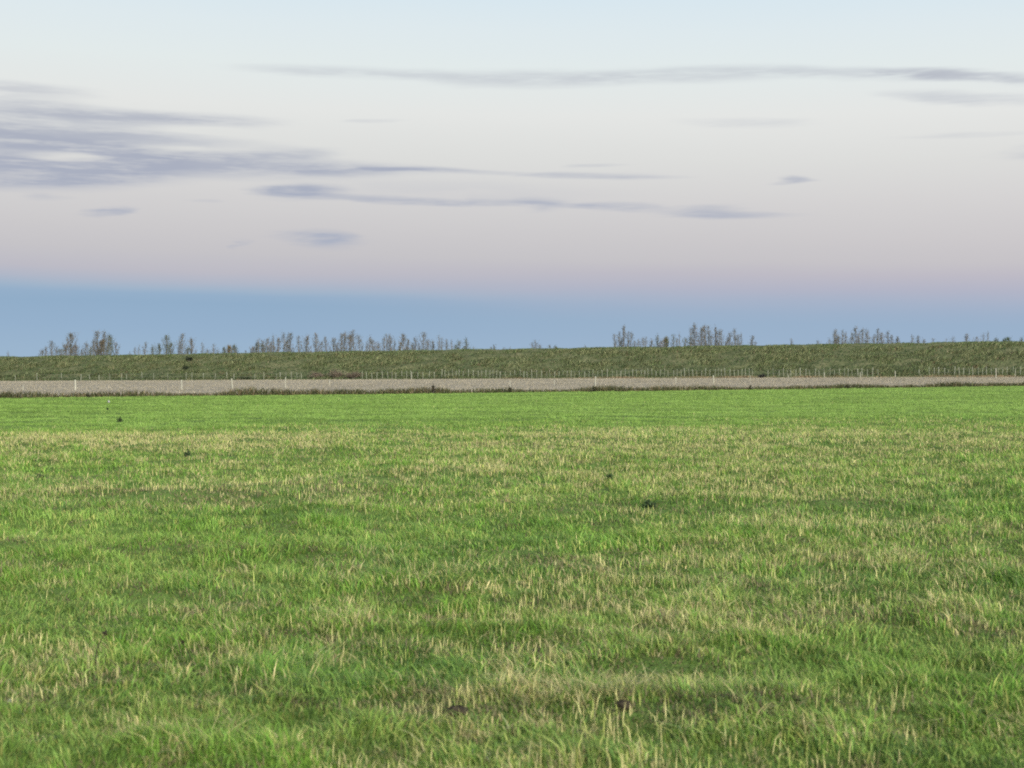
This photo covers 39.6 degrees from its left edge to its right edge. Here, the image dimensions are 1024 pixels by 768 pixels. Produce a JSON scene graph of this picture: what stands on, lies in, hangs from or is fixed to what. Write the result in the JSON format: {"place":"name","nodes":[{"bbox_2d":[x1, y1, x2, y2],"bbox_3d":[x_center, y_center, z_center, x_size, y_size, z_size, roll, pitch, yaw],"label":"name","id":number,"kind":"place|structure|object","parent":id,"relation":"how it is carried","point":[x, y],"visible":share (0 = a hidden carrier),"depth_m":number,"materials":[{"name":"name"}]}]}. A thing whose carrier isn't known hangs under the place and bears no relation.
{"place":"outdoors","nodes":[
{"label":"outdoors","id":0,"kind":"place"},
{"bbox_2d":[0,385,1023,767],"bbox_3d":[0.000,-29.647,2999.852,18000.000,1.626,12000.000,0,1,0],"label":"ground","id":1,"kind":"structure","parent":0,"point":[658,667],"depth_m":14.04,"materials":[{"name":"green plant"}]},
{"bbox_2d":[47,340,56,355],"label":"tree","id":2,"kind":"object","parent":1,"relation":"on","point":[51,347],"visible":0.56,"depth_m":278.20,"materials":[{"name":"grey plant"}]},
{"bbox_2d":[59,344,73,355],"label":"tree","id":3,"kind":"object","parent":1,"relation":"on","point":[65,347],"visible":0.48,"depth_m":275.76,"materials":[{"name":"grey plant"}]},
{"bbox_2d":[62,332,78,355],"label":"tree","id":4,"kind":"object","parent":1,"relation":"on","point":[71,336],"visible":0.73,"depth_m":307.79,"materials":[{"name":"grey plant"}]},
{"bbox_2d":[69,345,79,355],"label":"tree","id":5,"kind":"object","parent":1,"relation":"on","point":[75,351],"visible":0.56,"depth_m":305.14,"materials":[{"name":"grey plant"}]},
{"bbox_2d":[79,344,89,354],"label":"tree","id":6,"kind":"object","parent":1,"relation":"on","point":[85,349],"visible":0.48,"depth_m":303.94,"materials":[{"name":"grey plant"}]},
{"bbox_2d":[90,339,95,354],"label":"tree","id":7,"kind":"object","parent":1,"relation":"on","point":[93,342],"visible":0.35,"depth_m":299.12,"materials":[{"name":"grey plant"}]},
{"bbox_2d":[91,330,100,354],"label":"tree","id":8,"kind":"object","parent":1,"relation":"on","point":[94,335],"visible":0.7,"depth_m":279.08,"materials":[{"name":"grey plant"}]},
{"bbox_2d":[95,629,107,663],"bbox_3d":[-2.196,1.430,7.611,0.071,0.231,0.032,-1,1,-43],"label":"dead stem","id":9,"kind":"object","parent":1,"relation":"on","point":[104,633],"visible":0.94,"depth_m":7.61,"materials":[{"name":"plant"}]},
{"bbox_2d":[93,339,110,354],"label":"tree","id":10,"kind":"object","parent":1,"relation":"on","point":[101,345],"visible":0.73,"depth_m":277.07,"materials":[{"name":"grey plant"}]},
{"bbox_2d":[100,329,107,353],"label":"tree","id":11,"kind":"object","parent":1,"relation":"on","point":[103,338],"visible":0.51,"depth_m":282.49,"materials":[{"name":"grey plant"}]},
{"bbox_2d":[104,335,111,355],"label":"tree","id":12,"kind":"object","parent":1,"relation":"on","point":[107,347],"visible":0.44,"depth_m":305.95,"materials":[{"name":"grey plant"}]},
{"bbox_2d":[107,334,117,354],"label":"tree","id":13,"kind":"object","parent":1,"relation":"on","point":[112,341],"visible":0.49,"depth_m":313.88,"materials":[{"name":"grey plant"}]},
{"bbox_2d":[15,372,301,380],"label":"wire fence","id":14,"kind":"object","parent":1,"relation":"on","point":[153,375],"visible":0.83,"depth_m":192.56,"materials":[{"name":"grey metal"}]},
{"bbox_2d":[154,342,165,353],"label":"tree","id":15,"kind":"object","parent":1,"relation":"on","point":[158,351],"visible":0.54,"depth_m":298.83,"materials":[{"name":"grey plant"}]},
{"bbox_2d":[161,335,170,353],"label":"tree","id":16,"kind":"object","parent":1,"relation":"on","point":[166,348],"visible":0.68,"depth_m":318.52,"materials":[{"name":"grey plant"}]},
{"bbox_2d":[167,342,176,353],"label":"tree","id":17,"kind":"object","parent":1,"relation":"on","point":[170,346],"visible":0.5,"depth_m":302.16,"materials":[{"name":"grey plant"}]},
{"bbox_2d":[176,333,187,353],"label":"tree","id":18,"kind":"object","parent":1,"relation":"on","point":[181,338],"visible":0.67,"depth_m":286.31,"materials":[{"name":"grey plant"}]},
{"bbox_2d":[181,640,192,665],"bbox_3d":[-1.743,1.449,7.644,0.075,0.165,0.049,0,1,0],"label":"dead stem","id":19,"kind":"object","parent":1,"relation":"on","point":[182,642],"visible":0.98,"depth_m":7.64,"materials":[{"name":"plant"}]},
{"bbox_2d":[184,449,190,457],"bbox_3d":[-5.734,1.247,25.050,0.155,0.212,0.116,0,1,34],"label":"pasture weed","id":20,"kind":"object","parent":1,"relation":"on","point":[187,453],"visible":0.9,"depth_m":25.04,"materials":[{"name":"green plant"}]},
{"bbox_2d":[188,337,196,353],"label":"tree","id":21,"kind":"object","parent":1,"relation":"on","point":[190,343],"visible":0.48,"depth_m":315.61,"materials":[{"name":"grey plant"}]},
{"bbox_2d":[225,344,232,352],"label":"tree","id":22,"kind":"object","parent":1,"relation":"on","point":[228,348],"visible":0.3,"depth_m":277.72,"materials":[{"name":"grey plant"}]},
{"bbox_2d":[231,344,238,352],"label":"tree","id":23,"kind":"object","parent":1,"relation":"on","point":[234,347],"visible":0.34,"depth_m":295.10,"materials":[{"name":"grey plant"}]},
{"bbox_2d":[255,338,260,352],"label":"tree","id":24,"kind":"object","parent":1,"relation":"on","point":[258,343],"visible":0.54,"depth_m":286.28,"materials":[{"name":"grey plant"}]},
{"bbox_2d":[259,340,265,352],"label":"tree","id":25,"kind":"object","parent":1,"relation":"on","point":[261,343],"visible":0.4,"depth_m":294.50,"materials":[{"name":"grey plant"}]},
{"bbox_2d":[264,339,272,351],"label":"tree","id":26,"kind":"object","parent":1,"relation":"on","point":[269,343],"visible":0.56,"depth_m":270.04,"materials":[{"name":"grey plant"}]},
{"bbox_2d":[271,334,275,351],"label":"tree","id":27,"kind":"object","parent":1,"relation":"on","point":[272,339],"visible":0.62,"depth_m":270.71,"materials":[{"name":"grey plant"}]},
{"bbox_2d":[275,335,281,351],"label":"tree","id":28,"kind":"object","parent":1,"relation":"on","point":[276,349],"visible":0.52,"depth_m":278.45,"materials":[{"name":"grey plant"}]},
{"bbox_2d":[280,332,291,351],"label":"tree","id":29,"kind":"object","parent":1,"relation":"on","point":[284,349],"visible":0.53,"depth_m":292.90,"materials":[{"name":"grey plant"}]},
{"bbox_2d":[285,333,295,351],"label":"tree","id":30,"kind":"object","parent":1,"relation":"on","point":[289,346],"visible":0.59,"depth_m":278.27,"materials":[{"name":"grey plant"}]},
{"bbox_2d":[296,335,301,351],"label":"tree","id":31,"kind":"object","parent":1,"relation":"on","point":[297,339],"visible":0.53,"depth_m":303.35,"materials":[{"name":"grey plant"}]},
{"bbox_2d":[299,335,311,351],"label":"tree","id":32,"kind":"object","parent":1,"relation":"on","point":[305,347],"visible":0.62,"depth_m":273.52,"materials":[{"name":"grey plant"}]},
{"bbox_2d":[310,333,319,351],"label":"tree","id":33,"kind":"object","parent":1,"relation":"on","point":[315,349],"visible":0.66,"depth_m":268.27,"materials":[{"name":"grey plant"}]},
{"bbox_2d":[323,336,330,350],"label":"tree","id":34,"kind":"object","parent":1,"relation":"on","point":[324,339],"visible":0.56,"depth_m":298.40,"materials":[{"name":"grey plant"}]},
{"bbox_2d":[327,337,339,351],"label":"tree","id":35,"kind":"object","parent":1,"relation":"on","point":[333,342],"visible":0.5,"depth_m":298.94,"materials":[{"name":"grey plant"}]},
{"bbox_2d":[337,333,344,350],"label":"tree","id":36,"kind":"object","parent":1,"relation":"on","point":[341,340],"visible":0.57,"depth_m":281.87,"materials":[{"name":"grey plant"}]},
{"bbox_2d":[342,330,348,350],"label":"tree","id":37,"kind":"object","parent":1,"relation":"on","point":[345,338],"visible":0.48,"depth_m":288.97,"materials":[{"name":"grey plant"}]},
{"bbox_2d":[345,331,353,350],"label":"tree","id":38,"kind":"object","parent":1,"relation":"on","point":[349,339],"visible":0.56,"depth_m":284.93,"materials":[{"name":"grey plant"}]},
{"bbox_2d":[350,330,357,350],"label":"tree","id":39,"kind":"object","parent":1,"relation":"on","point":[353,337],"visible":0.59,"depth_m":296.31,"materials":[{"name":"grey plant"}]},
{"bbox_2d":[354,335,363,350],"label":"tree","id":40,"kind":"object","parent":1,"relation":"on","point":[359,339],"visible":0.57,"depth_m":278.28,"materials":[{"name":"grey plant"}]},
{"bbox_2d":[383,333,388,350],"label":"tree","id":41,"kind":"object","parent":1,"relation":"on","point":[386,336],"visible":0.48,"depth_m":303.06,"materials":[{"name":"grey plant"}]},
{"bbox_2d":[386,335,394,350],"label":"tree","id":42,"kind":"object","parent":1,"relation":"on","point":[391,342],"visible":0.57,"depth_m":282.98,"materials":[{"name":"grey plant"}]},
{"bbox_2d":[399,334,406,349],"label":"tree","id":43,"kind":"object","parent":1,"relation":"on","point":[403,339],"visible":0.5,"depth_m":298.73,"materials":[{"name":"grey plant"}]},
{"bbox_2d":[410,337,417,349],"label":"tree","id":44,"kind":"object","parent":1,"relation":"on","point":[415,347],"visible":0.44,"depth_m":287.57,"materials":[{"name":"grey plant"}]},
{"bbox_2d":[417,331,427,349],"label":"tree","id":45,"kind":"object","parent":1,"relation":"on","point":[424,337],"visible":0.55,"depth_m":293.72,"materials":[{"name":"grey plant"}]},
{"bbox_2d":[446,705,468,715],"bbox_3d":[-0.242,1.433,6.244,0.104,0.048,0.077,0,1,0],"label":"soil clod","id":46,"kind":"object","parent":1,"relation":"on","point":[456,709],"visible":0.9,"depth_m":6.22,"materials":[{"name":"brown soil"}]},
{"bbox_2d":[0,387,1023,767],"bbox_3d":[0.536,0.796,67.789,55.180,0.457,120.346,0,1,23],"label":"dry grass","id":47,"kind":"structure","parent":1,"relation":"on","point":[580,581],"depth_m":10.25,"materials":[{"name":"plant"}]},
{"bbox_2d":[0,381,1023,397],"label":"undergrowth","id":48,"kind":"object","parent":1,"relation":"on","point":[275,391],"visible":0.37,"depth_m":92.76,"materials":[{"name":"green plant"}]},
{"bbox_2d":[611,333,616,346],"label":"tree","id":49,"kind":"object","parent":1,"relation":"on","point":[614,337],"visible":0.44,"depth_m":294.36,"materials":[{"name":"grey plant"}]},
{"bbox_2d":[615,700,632,710],"bbox_3d":[0.503,1.442,6.385,0.079,0.052,0.063,0,1,0],"label":"soil clod","id":50,"kind":"object","parent":1,"relation":"on","point":[620,704],"visible":0.97,"depth_m":6.37,"materials":[{"name":"brown soil"}]},
{"bbox_2d":[621,325,627,346],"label":"tree","id":51,"kind":"object","parent":1,"relation":"on","point":[623,338],"visible":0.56,"depth_m":281.43,"materials":[{"name":"grey plant"}]},
{"bbox_2d":[628,332,634,346],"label":"tree","id":52,"kind":"object","parent":1,"relation":"on","point":[631,336],"visible":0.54,"depth_m":280.30,"materials":[{"name":"grey plant"}]},
{"bbox_2d":[642,499,655,508],"bbox_3d":[1.599,1.414,16.557,0.141,0.158,0.160,0,1,-37],"label":"pasture weed","id":53,"kind":"object","parent":1,"relation":"on","point":[649,503],"visible":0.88,"depth_m":16.54,"materials":[{"name":"green plant"}]},
{"bbox_2d":[654,333,659,346],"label":"tree","id":54,"kind":"object","parent":1,"relation":"on","point":[657,341],"visible":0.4,"depth_m":274.26,"materials":[{"name":"green plant"}]},
{"bbox_2d":[682,337,690,345],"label":"tree","id":55,"kind":"object","parent":1,"relation":"on","point":[685,341],"visible":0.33,"depth_m":258.06,"materials":[{"name":"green plant"}]},
{"bbox_2d":[688,328,694,345],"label":"tree","id":56,"kind":"object","parent":1,"relation":"on","point":[690,339],"visible":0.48,"depth_m":261.49,"materials":[{"name":"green plant"}]},
{"bbox_2d":[689,322,699,345],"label":"tree","id":57,"kind":"object","parent":1,"relation":"on","point":[694,333],"visible":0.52,"depth_m":280.68,"materials":[{"name":"green plant"}]},
{"bbox_2d":[695,325,706,345],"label":"tree","id":58,"kind":"object","parent":1,"relation":"on","point":[703,337],"visible":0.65,"depth_m":262.01,"materials":[{"name":"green plant"}]},
{"bbox_2d":[703,325,708,345],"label":"tree","id":59,"kind":"object","parent":1,"relation":"on","point":[705,343],"visible":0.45,"depth_m":278.42,"materials":[{"name":"green plant"}]},
{"bbox_2d":[704,325,712,345],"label":"tree","id":60,"kind":"object","parent":1,"relation":"on","point":[708,335],"visible":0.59,"depth_m":292.37,"materials":[{"name":"green plant"}]},
{"bbox_2d":[713,327,719,345],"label":"tree","id":61,"kind":"object","parent":1,"relation":"on","point":[716,336],"visible":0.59,"depth_m":256.64,"materials":[{"name":"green plant"}]},
{"bbox_2d":[718,329,724,345],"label":"tree","id":62,"kind":"object","parent":1,"relation":"on","point":[721,343],"visible":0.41,"depth_m":276.68,"materials":[{"name":"green plant"}]},
{"bbox_2d":[732,329,738,344],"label":"tree","id":63,"kind":"object","parent":1,"relation":"on","point":[734,332],"visible":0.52,"depth_m":272.61,"materials":[{"name":"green plant"}]},
{"bbox_2d":[850,326,860,343],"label":"tree","id":64,"kind":"object","parent":1,"relation":"on","point":[857,340],"visible":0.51,"depth_m":254.77,"materials":[{"name":"green plant"}]},
{"bbox_2d":[864,329,871,342],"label":"tree","id":65,"kind":"object","parent":1,"relation":"on","point":[867,338],"visible":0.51,"depth_m":265.50,"materials":[{"name":"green plant"}]},
{"bbox_2d":[877,332,885,343],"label":"tree","id":66,"kind":"object","parent":1,"relation":"on","point":[881,338],"visible":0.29,"depth_m":284.98,"materials":[{"name":"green plant"}]},
{"bbox_2d":[0,340,1023,380],"bbox_3d":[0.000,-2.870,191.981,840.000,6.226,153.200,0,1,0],"label":"embankment","id":67,"kind":"structure","parent":0,"point":[666,362],"depth_m":183.31,"materials":[{"name":"green plant"}]},
{"bbox_2d":[307,370,325,377],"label":"bramble bush","id":68,"kind":"object","parent":67,"relation":"on","point":[315,374],"visible":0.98,"depth_m":186.12,"materials":[{"name":"brown plant"}]},
{"bbox_2d":[326,368,344,378],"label":"bramble bush","id":69,"kind":"object","parent":67,"relation":"on","point":[336,373],"visible":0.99,"depth_m":185.51,"materials":[{"name":"brown plant"}]},
{"bbox_2d":[343,370,363,378],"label":"bramble bush","id":70,"kind":"object","parent":67,"relation":"on","point":[354,374],"visible":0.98,"depth_m":184.96,"materials":[{"name":"brown plant"}]},
{"bbox_2d":[362,370,434,378],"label":"wire fence","id":71,"kind":"object","parent":67,"relation":"on","point":[410,372],"visible":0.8,"depth_m":183.47,"materials":[{"name":"grey wood"}]},
{"bbox_2d":[441,368,752,378],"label":"wire fence","id":72,"kind":"object","parent":67,"relation":"on","point":[541,371],"visible":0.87,"depth_m":176.62,"materials":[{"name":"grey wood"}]},
{"bbox_2d":[768,367,877,376],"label":"wire fence","id":73,"kind":"object","parent":67,"relation":"on","point":[861,369],"visible":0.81,"depth_m":170.81,"materials":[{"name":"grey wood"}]},
{"bbox_2d":[929,366,1020,376],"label":"wire fence","id":74,"kind":"object","parent":67,"relation":"on","point":[959,372],"visible":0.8,"depth_m":166.67,"materials":[{"name":"grey wood"}]},
{"bbox_2d":[0,376,1023,396],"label":"field","id":75,"kind":"structure","parent":0,"point":[382,386],"depth_m":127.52,"materials":[{"name":"plant"}]},
{"bbox_2d":[489,374,1023,378],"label":"verge grass","id":76,"kind":"structure","parent":75,"relation":"on","point":[730,376],"depth_m":170.69,"materials":[{"name":"green plant"}]},
{"bbox_2d":[0,0,1023,356],"label":"sky","id":77,"kind":"structure","parent":0,"point":[220,173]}
]}

